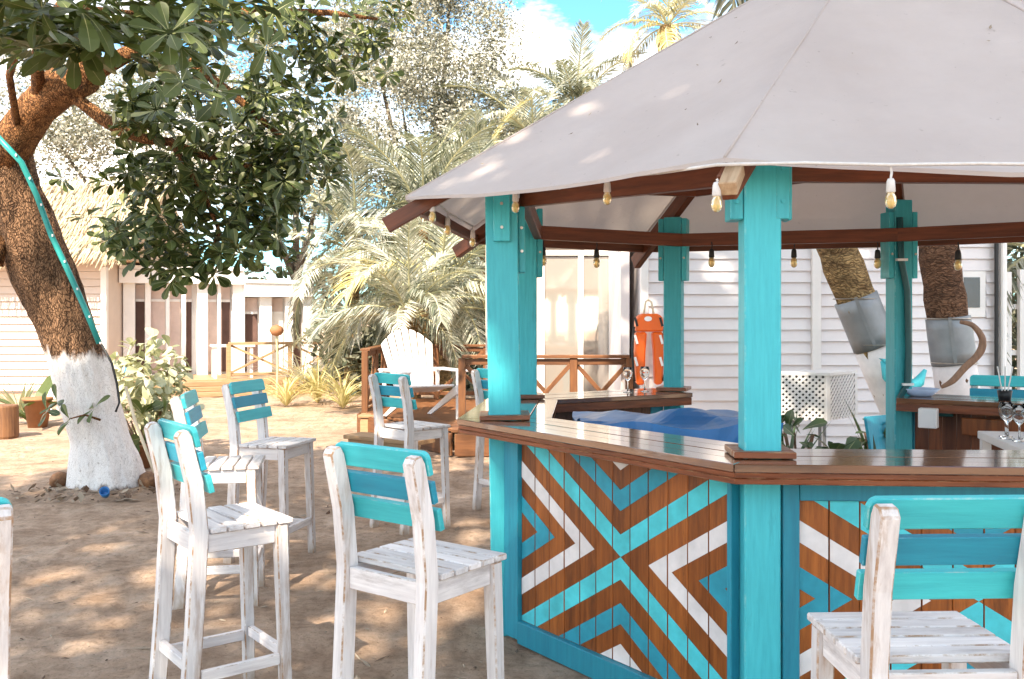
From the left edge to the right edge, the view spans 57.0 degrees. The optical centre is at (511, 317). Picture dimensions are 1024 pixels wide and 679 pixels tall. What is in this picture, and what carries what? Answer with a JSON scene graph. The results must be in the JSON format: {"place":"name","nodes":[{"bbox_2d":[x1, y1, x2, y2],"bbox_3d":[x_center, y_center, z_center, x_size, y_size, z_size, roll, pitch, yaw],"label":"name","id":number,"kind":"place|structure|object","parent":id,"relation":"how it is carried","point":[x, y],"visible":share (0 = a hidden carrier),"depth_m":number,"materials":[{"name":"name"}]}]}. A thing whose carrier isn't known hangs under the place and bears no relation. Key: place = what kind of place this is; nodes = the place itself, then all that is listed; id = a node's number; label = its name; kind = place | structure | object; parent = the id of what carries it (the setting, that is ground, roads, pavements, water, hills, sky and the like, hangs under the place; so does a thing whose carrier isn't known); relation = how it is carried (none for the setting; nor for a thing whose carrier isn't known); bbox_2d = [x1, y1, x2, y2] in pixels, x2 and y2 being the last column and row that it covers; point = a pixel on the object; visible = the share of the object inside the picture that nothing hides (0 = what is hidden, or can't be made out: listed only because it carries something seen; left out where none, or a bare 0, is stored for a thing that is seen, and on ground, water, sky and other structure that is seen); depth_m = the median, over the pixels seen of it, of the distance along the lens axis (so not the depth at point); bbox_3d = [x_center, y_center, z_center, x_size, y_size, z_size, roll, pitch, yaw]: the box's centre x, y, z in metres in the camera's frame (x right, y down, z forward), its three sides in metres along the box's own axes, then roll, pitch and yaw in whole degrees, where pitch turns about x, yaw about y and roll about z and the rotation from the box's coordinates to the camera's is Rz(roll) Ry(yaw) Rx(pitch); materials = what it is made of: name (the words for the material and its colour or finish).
{"place":"outdoors","nodes":[
{"label":"outdoors","id":0,"kind":"place"},
{"bbox_2d":[124,395,169,467],"bbox_3d":[-3.999,1.231,10.180,0.833,0.790,0.814,0,0,-14],"label":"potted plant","id":1,"kind":"object","parent":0,"point":[155,405],"visible":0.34,"depth_m":10.15,"materials":[{"name":"green plant"}]},
{"bbox_2d":[0,325,1016,678],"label":"sand ground","id":2,"kind":"structure","parent":0,"point":[106,537],"depth_m":5.86,"materials":[{"name":"sand"}]},
{"bbox_2d":[0,497,13,678],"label":"bar stool","id":3,"kind":"object","parent":2,"relation":"on","point":[6,527],"visible":1,"depth_m":2.22,"materials":[{"name":"white wood"}]},
{"bbox_2d":[0,404,18,438],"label":"log stool","id":4,"kind":"object","parent":2,"relation":"on","point":[9,421],"visible":1,"depth_m":12.59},
{"bbox_2d":[0,375,52,416],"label":"agave plant","id":5,"kind":"object","parent":2,"relation":"on","point":[10,399],"visible":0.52,"depth_m":15.08,"materials":[{"name":"green plant"}]},
{"bbox_2d":[0,375,56,420],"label":"banana plant","id":6,"kind":"object","parent":2,"relation":"on","point":[46,385],"visible":0.2,"depth_m":14.52,"materials":[{"name":"green plant"}]},
{"bbox_2d":[22,396,53,427],"bbox_3d":[-6.992,1.400,13.900,0.420,0.440,0.420,0,0,0],"label":"planter pot","id":7,"kind":"object","parent":2,"relation":"on","point":[33,414],"visible":0.93,"depth_m":13.77,"materials":[{"name":"ceramic"}]},
{"bbox_2d":[49,471,66,486],"bbox_3d":[-4.191,1.517,8.740,0.184,0.175,0.240,11,-16,0],"label":"coconut husk","id":8,"kind":"object","parent":2,"relation":"on","point":[60,476],"visible":0.67,"depth_m":8.66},
{"bbox_2d":[3,479,180,502],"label":"dry leaves","id":9,"kind":"object","parent":2,"relation":"on","point":[81,496],"visible":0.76,"depth_m":8.37,"materials":[{"name":"brown plant"}]},
{"bbox_2d":[0,176,190,392],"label":"thatched cabin","id":10,"kind":"object","parent":2,"relation":"on","point":[22,357],"visible":0.31,"depth_m":20.23,"materials":[{"name":"beige"}]},
{"bbox_2d":[99,486,109,497],"bbox_3d":[-3.527,1.519,8.171,0.087,0.087,0.075,17,-38,0],"label":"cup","id":11,"kind":"object","parent":2,"relation":"on","point":[104,491],"visible":1,"depth_m":8.17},
{"bbox_2d":[0,45,262,198],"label":"broad tree","id":12,"kind":"object","parent":2,"relation":"on","point":[59,133],"visible":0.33,"depth_m":29.52,"materials":[{"name":"green plant"}]},
{"bbox_2d":[138,471,155,487],"bbox_3d":[-3.368,1.516,8.743,0.184,0.175,0.240,15,-25,-39],"label":"coconut husk","id":13,"kind":"object","parent":2,"relation":"on","point":[147,478],"visible":0.68,"depth_m":8.66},
{"bbox_2d":[110,327,204,437],"bbox_3d":[-4.201,0.871,10.996,1.110,1.514,0.955,0,0,30],"label":"broad leaf bush","id":14,"kind":"object","parent":2,"relation":"on","point":[144,389],"visible":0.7,"depth_m":10.88,"materials":[{"name":"plant"}]},
{"bbox_2d":[0,0,414,490],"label":"sea almond tree","id":15,"kind":"object","parent":2,"relation":"on","point":[82,35],"visible":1,"depth_m":7.91,"materials":[{"name":"green plant"}]},
{"bbox_2d":[0,135,101,343],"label":"light tube","id":16,"kind":"object","parent":15,"relation":"attached to","point":[9,149],"visible":1,"depth_m":8.31,"materials":[{"name":"teal plastic"}]},
{"bbox_2d":[101,344,120,411],"bbox_3d":[-3.582,0.541,8.417,0.164,0.611,0.050,0,0,-24],"label":"black cord","id":17,"kind":"object","parent":16,"relation":"hanging from","point":[113,370],"visible":1,"depth_m":8.43,"materials":[{"name":"rubber"}]},
{"bbox_2d":[124,386,153,472],"bbox_3d":[-3.309,0.991,8.369,0.459,0.748,0.040,0,0,35],"label":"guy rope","id":18,"kind":"object","parent":15,"relation":"attached to","point":[137,425],"visible":0.86,"depth_m":8.37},
{"bbox_2d":[170,389,264,609],"bbox_3d":[-1.693,1.028,5.463,0.480,1.204,0.436,0,0,-10],"label":"bar stool","id":19,"kind":"object","parent":2,"relation":"on","point":[247,469],"visible":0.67,"depth_m":5.29,"materials":[{"name":"white wood"}]},
{"bbox_2d":[144,418,292,678],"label":"bar stool","id":20,"kind":"object","parent":2,"relation":"on","point":[198,530],"visible":1,"depth_m":3.90,"materials":[{"name":"white wood"}]},
{"bbox_2d":[119,265,329,396],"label":"veranda house","id":21,"kind":"structure","parent":2,"relation":"on","point":[194,322],"depth_m":21.87,"materials":[{"name":"white paint"}]},
{"bbox_2d":[136,299,144,365],"bbox_3d":[-8.476,0.424,21.491,0.190,1.692,0.067,0,0,-22],"label":"door","id":22,"kind":"structure","parent":21,"relation":"in","point":[140,303],"depth_m":21.50,"materials":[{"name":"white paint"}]},
{"bbox_2d":[151,299,164,372],"bbox_3d":[-8.124,0.424,21.633,0.299,1.692,0.067,0,0,-22],"label":"door","id":23,"kind":"structure","parent":21,"relation":"in","point":[157,305],"depth_m":21.64,"materials":[{"name":"white paint"}]},
{"bbox_2d":[170,299,180,366],"bbox_3d":[-7.780,0.424,21.772,0.236,1.692,0.067,0,0,-22],"label":"door","id":24,"kind":"structure","parent":21,"relation":"in","point":[174,303],"depth_m":21.77,"materials":[{"name":"white paint"}]},
{"bbox_2d":[186,299,191,371],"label":"door","id":25,"kind":"structure","parent":21,"relation":"in","point":[188,301],"depth_m":21.89,"materials":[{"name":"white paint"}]},
{"bbox_2d":[208,299,216,371],"bbox_3d":[-7.028,0.424,22.075,0.202,1.692,0.067,0,0,-22],"label":"door","id":26,"kind":"structure","parent":21,"relation":"in","point":[211,302],"depth_m":22.07,"materials":[{"name":"white paint"}]},
{"bbox_2d":[221,300,229,371],"bbox_3d":[-6.744,0.424,22.190,0.218,1.692,0.067,0,0,-22],"label":"door","id":27,"kind":"structure","parent":21,"relation":"in","point":[225,304],"depth_m":22.18,"materials":[{"name":"white paint"}]},
{"bbox_2d":[210,344,254,377],"bbox_3d":[-6.186,0.960,20.848,0.900,0.720,0.700,0,0,-22],"label":"porch table","id":28,"kind":"object","parent":21,"relation":"on","point":[214,359],"visible":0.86,"depth_m":20.70,"materials":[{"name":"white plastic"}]},
{"bbox_2d":[245,312,256,370],"bbox_3d":[-6.206,0.564,22.407,0.309,1.412,0.067,0,0,-22],"label":"door","id":29,"kind":"structure","parent":21,"relation":"in","point":[250,317],"depth_m":22.42,"materials":[{"name":"brown paint"}]},
{"bbox_2d":[272,312,282,369],"bbox_3d":[-5.647,0.564,22.632,0.286,1.412,0.067,0,0,-22],"label":"door","id":30,"kind":"structure","parent":21,"relation":"in","point":[277,317],"depth_m":22.64,"materials":[{"name":"white paint"}]},
{"bbox_2d":[293,312,300,369],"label":"door","id":31,"kind":"structure","parent":21,"relation":"in","point":[297,353],"depth_m":22.82,"materials":[{"name":"brown paint"}]},
{"bbox_2d":[221,379,315,563],"bbox_3d":[-1.638,1.028,6.369,0.480,1.204,0.436,0,0,14],"label":"bar stool","id":32,"kind":"object","parent":2,"relation":"on","point":[282,450],"visible":0.82,"depth_m":6.28,"materials":[{"name":"white wood"}]},
{"bbox_2d":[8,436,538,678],"bbox_3d":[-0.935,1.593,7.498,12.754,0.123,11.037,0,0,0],"label":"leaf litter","id":33,"kind":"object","parent":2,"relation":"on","point":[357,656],"visible":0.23,"depth_m":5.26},
{"bbox_2d":[269,324,283,397],"bbox_3d":[-4.744,0.880,19.000,0.300,1.481,0.285,0,0,0],"label":"garden lamp","id":34,"kind":"object","parent":2,"relation":"on","point":[276,330],"visible":0.94,"depth_m":18.96,"materials":[{"name":"ceramic"}]},
{"bbox_2d":[253,370,322,405],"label":"yellow plant","id":35,"kind":"object","parent":2,"relation":"on","point":[286,396],"visible":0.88,"depth_m":16.97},
{"bbox_2d":[158,1,419,279],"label":"broad tree","id":36,"kind":"object","parent":2,"relation":"on","point":[294,266],"visible":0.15,"depth_m":27.40,"materials":[{"name":"green plant"}]},
{"bbox_2d":[241,343,343,383],"bbox_3d":[-4.525,1.030,20.615,2.749,1.147,2.493,0,0,-32],"label":"yellow plant","id":37,"kind":"object","parent":2,"relation":"on","point":[293,369],"visible":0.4,"depth_m":20.33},
{"bbox_2d":[265,358,360,402],"bbox_3d":[-3.564,1.148,17.537,2.107,0.912,1.993,0,0,0],"label":"yellow plant","id":38,"kind":"object","parent":2,"relation":"on","point":[316,385],"visible":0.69,"depth_m":17.49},
{"bbox_2d":[307,367,370,408],"bbox_3d":[-2.997,1.211,16.634,1.694,0.785,1.604,0,0,-23],"label":"yellow plant","id":39,"kind":"object","parent":2,"relation":"on","point":[341,395],"visible":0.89,"depth_m":16.54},
{"bbox_2d":[235,143,470,393],"bbox_3d":[-3.294,-0.894,19.989,5.128,5.032,4.971,0,0,0],"label":"coconut palm","id":40,"kind":"object","parent":2,"relation":"on","point":[341,203],"visible":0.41,"depth_m":19.52,"materials":[{"name":"green plant"}]},
{"bbox_2d":[358,413,373,431],"bbox_3d":[-1.948,1.471,12.900,0.270,0.298,0.310,0,0,0],"label":"planter box","id":41,"kind":"object","parent":2,"relation":"on","point":[363,417],"visible":0.44,"depth_m":12.77,"materials":[{"name":"brown wood"}]},
{"bbox_2d":[326,432,434,449],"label":"wooden steps","id":42,"kind":"structure","parent":2,"relation":"on","point":[363,437],"depth_m":11.02,"materials":[{"name":"brown wood"}]},
{"bbox_2d":[290,218,485,397],"bbox_3d":[-1.608,0.061,15.574,3.549,3.126,3.849,0,0,42],"label":"coconut palm","id":43,"kind":"object","parent":2,"relation":"on","point":[411,302],"visible":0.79,"depth_m":15.02,"materials":[{"name":"green plant"}]},
{"bbox_2d":[302,281,485,395],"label":"undergrowth","id":44,"kind":"object","parent":2,"relation":"on","point":[369,339],"visible":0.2,"depth_m":19.73,"materials":[{"name":"green plant"}]},
{"bbox_2d":[308,220,485,399],"bbox_3d":[-1.182,-0.248,17.113,5.374,3.947,4.941,0,0,0],"label":"coconut palm","id":45,"kind":"object","parent":2,"relation":"on","point":[445,376],"visible":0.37,"depth_m":16.43,"materials":[{"name":"green plant"}]},
{"bbox_2d":[299,105,508,380],"bbox_3d":[-2.000,-1.433,20.128,5.373,6.108,4.923,0,0,0],"label":"coconut palm","id":46,"kind":"object","parent":2,"relation":"on","point":[434,169],"visible":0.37,"depth_m":19.30,"materials":[{"name":"green plant"}]},
{"bbox_2d":[368,372,450,535],"bbox_3d":[-0.798,1.028,7.312,0.480,1.204,0.436,0,0,-45],"label":"bar stool","id":47,"kind":"object","parent":2,"relation":"on","point":[410,431],"visible":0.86,"depth_m":7.27,"materials":[{"name":"white wood"}]},
{"bbox_2d":[323,441,506,678],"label":"bar stool","id":48,"kind":"object","parent":2,"relation":"on","point":[431,566],"visible":1,"depth_m":3.20,"materials":[{"name":"white wood"}]},
{"bbox_2d":[300,0,550,175],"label":"broad tree","id":49,"kind":"object","parent":2,"relation":"on","point":[444,108],"visible":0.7,"depth_m":25.10,"materials":[{"name":"green plant"}]},
{"bbox_2d":[393,97,534,378],"bbox_3d":[-0.613,-1.789,22.229,4.774,6.825,5.303,0,0,31],"label":"coconut palm","id":50,"kind":"object","parent":2,"relation":"on","point":[475,117],"visible":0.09,"depth_m":21.50,"materials":[{"name":"green plant"}]},
{"bbox_2d":[471,368,489,509],"bbox_3d":[-0.030,1.028,7.925,0.480,1.204,0.436,0,0,-40],"label":"bar stool","id":51,"kind":"object","parent":2,"relation":"on","point":[481,395],"visible":0.23,"depth_m":7.93,"materials":[{"name":"white wood"}]},
{"bbox_2d":[364,80,607,278],"bbox_3d":[0.783,-3.000,28.048,6.606,9.470,12.901,0,0,43],"label":"broad tree","id":52,"kind":"object","parent":2,"relation":"on","point":[388,189],"visible":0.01,"depth_m":23.72,"materials":[{"name":"green plant"}]},
{"bbox_2d":[357,344,632,456],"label":"timber deck","id":53,"kind":"structure","parent":2,"relation":"on","point":[465,445],"depth_m":11.23,"materials":[{"name":"brown wood"}]},
{"bbox_2d":[378,329,467,419],"bbox_3d":[-1.202,0.731,12.310,0.952,1.158,1.123,0,0,-28],"label":"garden armchair","id":54,"kind":"object","parent":53,"relation":"on","point":[423,371],"visible":0.68,"depth_m":12.59,"materials":[{"name":"white wood"}]},
{"bbox_2d":[432,69,598,167],"bbox_3d":[0.363,-2.695,24.934,5.135,8.630,5.584,0,0,35],"label":"coconut palm","id":55,"kind":"object","parent":2,"relation":"on","point":[532,113],"visible":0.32,"depth_m":24.64,"materials":[{"name":"green plant"}]},
{"bbox_2d":[498,19,650,134],"bbox_3d":[1.871,-3.077,25.890,4.852,9.412,4.392,0,0,31],"label":"coconut palm","id":56,"kind":"object","parent":2,"relation":"on","point":[585,81],"visible":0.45,"depth_m":25.39,"materials":[{"name":"green plant"}]},
{"bbox_2d":[202,223,1017,350],"bbox_3d":[-0.589,-0.870,35.096,54.727,8.517,8.421,0,0,0],"label":"thicket","id":57,"kind":"object","parent":2,"relation":"on","point":[247,272],"visible":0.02,"depth_m":34.67,"materials":[{"name":"green plant"}]},
{"bbox_2d":[595,0,716,71],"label":"coconut palm","id":58,"kind":"object","parent":2,"relation":"on","point":[668,33],"visible":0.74,"depth_m":22.80,"materials":[{"name":"green plant"}]},
{"bbox_2d":[382,0,1023,678],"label":"beach bar","id":59,"kind":"object","parent":2,"relation":"on","point":[636,554],"visible":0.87,"depth_m":4.03,"materials":[{"name":"wood"}]},
{"bbox_2d":[593,243,599,267],"bbox_3d":[0.569,-0.423,6.350,0.049,0.179,0.048,0,0,0],"label":"festoon bulb","id":60,"kind":"object","parent":59,"relation":"hanging from","point":[596,262],"visible":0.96,"depth_m":6.33,"materials":[{"name":"glass"}]},
{"bbox_2d":[623,367,632,392],"bbox_3d":[0.802,0.432,6.537,0.070,0.176,0.070,0,0,0],"label":"wine glass","id":61,"kind":"object","parent":59,"relation":"on","point":[627,373],"visible":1,"depth_m":6.51,"materials":[{"name":"white"}]},
{"bbox_2d":[640,366,649,391],"bbox_3d":[0.930,0.432,6.612,0.070,0.176,0.070,0,0,0],"label":"wine glass","id":62,"kind":"object","parent":59,"relation":"on","point":[644,372],"visible":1,"depth_m":6.59,"materials":[{"name":"white"}]},
{"bbox_2d":[708,242,714,266],"bbox_3d":[1.386,-0.437,6.550,0.049,0.179,0.048,0,0,0],"label":"festoon bulb","id":63,"kind":"object","parent":59,"relation":"hanging from","point":[711,261],"visible":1,"depth_m":6.54,"materials":[{"name":"glass"}]},
{"bbox_2d":[439,161,1023,226],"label":"festoon wire","id":64,"kind":"object","parent":59,"relation":"attached to","point":[845,164],"visible":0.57,"depth_m":3.19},
{"bbox_2d":[444,213,450,234],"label":"festoon bulb","id":65,"kind":"object","parent":64,"relation":"hanging from","point":[447,229],"visible":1,"depth_m":5.29,"materials":[{"name":"yellow glass"}]},
{"bbox_2d":[511,194,518,212],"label":"festoon bulb","id":66,"kind":"object","parent":64,"relation":"hanging from","point":[515,204],"visible":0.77,"depth_m":4.54,"materials":[{"name":"yellow glass"}]},
{"bbox_2d":[603,182,611,204],"bbox_3d":[0.404,-0.548,4.000,0.039,0.143,0.038,0,0,0],"label":"festoon bulb","id":67,"kind":"object","parent":64,"relation":"hanging from","point":[607,198],"visible":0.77,"depth_m":3.99,"materials":[{"name":"yellow glass"}]},
{"bbox_2d":[711,178,721,211],"bbox_3d":[0.699,-0.417,3.220,0.039,0.116,0.038,0,0,0],"label":"festoon bulb","id":68,"kind":"object","parent":64,"relation":"hanging from","point":[716,203],"visible":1,"depth_m":3.21,"materials":[{"name":"yellow glass"}]},
{"bbox_2d":[885,167,896,208],"bbox_3d":[1.285,-0.441,3.200,0.039,0.143,0.038,0,0,0],"label":"festoon bulb","id":69,"kind":"object","parent":64,"relation":"hanging from","point":[890,200],"visible":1,"depth_m":3.19,"materials":[{"name":"yellow glass"}]},
{"bbox_2d":[790,244,797,267],"bbox_3d":[1.929,-0.430,6.450,0.049,0.179,0.048,0,0,0],"label":"festoon bulb","id":70,"kind":"object","parent":59,"relation":"hanging from","point":[793,262],"visible":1,"depth_m":6.43,"materials":[{"name":"glass"}]},
{"bbox_2d":[874,242,880,268],"bbox_3d":[2.442,-0.415,6.300,0.049,0.179,0.048,0,0,0],"label":"festoon bulb","id":71,"kind":"object","parent":59,"relation":"hanging from","point":[877,261],"visible":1,"depth_m":6.29,"materials":[{"name":"glass"}]},
{"bbox_2d":[906,387,939,396],"bbox_3d":[2.702,0.494,6.242,0.250,0.052,0.250,0,0,0],"label":"bowl","id":72,"kind":"object","parent":59,"relation":"on","point":[922,391],"visible":0.93,"depth_m":6.17,"materials":[{"name":"blue ceramic"}]},
{"bbox_2d":[896,217,953,416],"bbox_3d":[2.683,-0.012,6.129,0.353,1.297,0.094,0,0,38],"label":"power cable","id":73,"kind":"object","parent":59,"relation":"attached to","point":[901,260],"visible":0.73,"depth_m":6.20,"materials":[{"name":"teal plastic"}]},
{"bbox_2d":[918,407,938,428],"bbox_3d":[2.630,0.635,5.956,0.110,0.125,0.070,0,0,35],"label":"socket box","id":74,"kind":"object","parent":59,"relation":"attached to","point":[928,418],"visible":1,"depth_m":5.93,"materials":[{"name":"white plastic"}]},
{"bbox_2d":[954,242,961,270],"bbox_3d":[2.791,-0.382,5.900,0.049,0.179,0.048,0,0,0],"label":"festoon bulb","id":75,"kind":"object","parent":59,"relation":"hanging from","point":[957,264],"visible":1,"depth_m":5.88,"materials":[{"name":"glass"}]},
{"bbox_2d":[961,417,1023,435],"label":"hung plank","id":76,"kind":"object","parent":59,"relation":"attached to","point":[972,426],"visible":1,"depth_m":5.91,"materials":[{"name":"wood"}]},
{"bbox_2d":[997,366,1012,399],"bbox_3d":[3.111,0.415,5.952,0.088,0.211,0.096,0,0,-43],"label":"straw holder","id":77,"kind":"object","parent":59,"relation":"on","point":[1004,394],"visible":1,"depth_m":5.93,"materials":[{"name":"plastic"}]},
{"bbox_2d":[486,243,1006,448],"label":"white cottage","id":78,"kind":"structure","parent":2,"relation":"on","point":[585,306],"depth_m":10.63,"materials":[{"name":"wood"}]},
{"bbox_2d":[539,250,608,392],"bbox_3d":[0.999,0.222,12.440,1.282,2.216,0.080,0,0,0],"label":"glass door","id":79,"kind":"structure","parent":78,"relation":"in","point":[574,293],"depth_m":12.44,"materials":[{"name":"white paint"}]},
{"bbox_2d":[631,299,663,384],"bbox_3d":[1.492,0.266,10.355,0.399,0.945,0.214,0,0,0],"label":"rescue float","id":80,"kind":"object","parent":78,"relation":"hanging from","point":[652,323],"visible":0.92,"depth_m":10.28,"materials":[{"name":"orange plastic"}]},
{"bbox_2d":[963,271,985,316],"bbox_3d":[5.180,-0.262,10.626,0.300,0.520,0.059,0,0,0],"label":"window","id":81,"kind":"structure","parent":78,"relation":"in","point":[974,282],"depth_m":10.60,"materials":[{"name":"white paint"}]},
{"bbox_2d":[781,410,827,448],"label":"dark plant","id":82,"kind":"object","parent":2,"relation":"on","point":[788,417],"visible":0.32,"depth_m":8.23,"materials":[{"name":"green plant"}]},
{"bbox_2d":[781,370,857,448],"bbox_3d":[3.059,1.080,9.460,0.493,1.081,0.883,0,0,43],"label":"lattice box","id":83,"kind":"object","parent":2,"relation":"on","point":[831,393],"visible":0.7,"depth_m":9.27,"materials":[{"name":"white paint"}]},
{"bbox_2d":[781,395,860,448],"bbox_3d":[2.419,1.102,8.345,1.103,1.008,1.077,0,0,0],"label":"spiky plant","id":84,"kind":"object","parent":2,"relation":"on","point":[792,442],"visible":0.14,"depth_m":8.46,"materials":[{"name":"green plant"}]},
{"bbox_2d":[815,436,860,448],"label":"dark plant","id":85,"kind":"object","parent":2,"relation":"on","point":[855,444],"visible":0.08,"depth_m":7.97,"materials":[{"name":"green plant"}]},
{"bbox_2d":[700,0,979,395],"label":"leaning palm","id":86,"kind":"object","parent":2,"relation":"on","point":[944,294],"visible":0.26,"depth_m":8.78,"materials":[{"name":"brown plant"}]},
{"bbox_2d":[925,315,977,366],"bbox_3d":[4.155,0.220,8.921,0.468,0.490,0.422,0,0,0],"label":"metal band","id":87,"kind":"object","parent":86,"relation":"attached to","point":[951,341],"visible":0.88,"depth_m":8.76,"materials":[{"name":"metal"}]},
{"bbox_2d":[940,320,986,388],"bbox_3d":[4.072,0.333,8.539,0.406,0.618,0.145,0,0,0],"label":"driftwood branch","id":88,"kind":"object","parent":86,"relation":"attached to","point":[977,355],"visible":1,"depth_m":8.48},
{"bbox_2d":[845,403,875,448],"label":"spiky plant","id":89,"kind":"object","parent":2,"relation":"on","point":[861,434],"visible":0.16,"depth_m":8.41,"materials":[{"name":"green plant"}]},
{"bbox_2d":[843,418,885,448],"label":"dark plant","id":90,"kind":"object","parent":2,"relation":"on","point":[866,440],"visible":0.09,"depth_m":8.29,"materials":[{"name":"green plant"}]},
{"bbox_2d":[816,248,913,414],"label":"leaning palm","id":91,"kind":"object","parent":2,"relation":"on","point":[845,272],"visible":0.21,"depth_m":8.50,"materials":[{"name":"brown plant"}]},
{"bbox_2d":[833,290,885,353],"bbox_3d":[3.234,0.043,8.625,0.578,0.585,0.419,0,0,0],"label":"metal band","id":92,"kind":"object","parent":91,"relation":"attached to","point":[863,322],"visible":0.88,"depth_m":8.46,"materials":[{"name":"metal"}]},
{"bbox_2d":[864,415,885,448],"bbox_3d":[3.290,1.237,8.005,0.467,0.769,0.480,0,0,-30],"label":"chair","id":93,"kind":"object","parent":2,"relation":"on","point":[875,426],"visible":0.11,"depth_m":8.13,"materials":[{"name":"teal paint"}]},
{"bbox_2d":[807,495,1023,678],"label":"bar stool","id":94,"kind":"object","parent":2,"relation":"on","point":[875,637],"visible":1,"depth_m":2.28,"materials":[{"name":"white wood"}]},
{"bbox_2d":[969,375,1023,397],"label":"bar stool","id":95,"kind":"object","parent":2,"relation":"on","point":[976,381],"visible":0.21,"depth_m":6.94,"materials":[{"name":"teal wood"}]},
{"bbox_2d":[978,431,1023,449],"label":"table","id":96,"kind":"object","parent":2,"relation":"on","point":[987,439],"visible":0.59,"depth_m":5.30,"materials":[{"name":"paint"}]},
{"bbox_2d":[1000,403,1014,439],"bbox_3d":[2.723,0.570,5.182,0.078,0.194,0.078,0,0,0],"label":"wine glass","id":97,"kind":"object","parent":96,"relation":"on","point":[1005,412],"visible":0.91,"depth_m":5.16,"materials":[{"name":"white"}]},
{"bbox_2d":[1011,405,1023,441],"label":"wine glass","id":98,"kind":"object","parent":96,"relation":"on","point":[1017,412],"visible":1,"depth_m":5.06,"materials":[{"name":"white"}]},
{"bbox_2d":[1007,269,1023,389],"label":"white fence","id":99,"kind":"object","parent":2,"relation":"on","point":[1019,307],"visible":0.2,"depth_m":11.16,"materials":[{"name":"paint"}]},
{"bbox_2d":[1007,242,1023,389],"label":"hedge growth","id":100,"kind":"object","parent":2,"relation":"on","point":[1010,248],"visible":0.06,"depth_m":13.07,"materials":[{"name":"green plant"}]},
{"bbox_2d":[0,0,1021,318],"label":"sky","id":101,"kind":"structure","parent":0,"point":[551,20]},
{"bbox_2d":[879,358,926,386],"bbox_3d":[3.404,0.424,8.200,0.406,0.493,0.117,0,0,0],"label":"anchor ornament","id":102,"kind":"object","parent":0,"point":[918,380],"visible":0.21,"depth_m":8.17,"materials":[{"name":"teal paint"}]},
{"bbox_2d":[1007,243,1023,365],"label":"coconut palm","id":103,"kind":"object","parent":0,"point":[1018,263],"visible":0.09,"depth_m":11.47,"materials":[{"name":"green plant"}]},
{"bbox_3d":[0.910,1.163,5.450,1.100,0.915,0.660,0,0,0],"label":"covered table","id":104,"kind":"object","parent":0,"visible":0},
{"bbox_2d":[572,407,783,442],"bbox_3d":[0.919,0.806,5.450,1.369,0.571,0.923,0,0,0],"label":"tarpaulin","id":105,"kind":"object","parent":104,"relation":"on","point":[717,424],"visible":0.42,"depth_m":5.24,"materials":[{"name":"plastic"}]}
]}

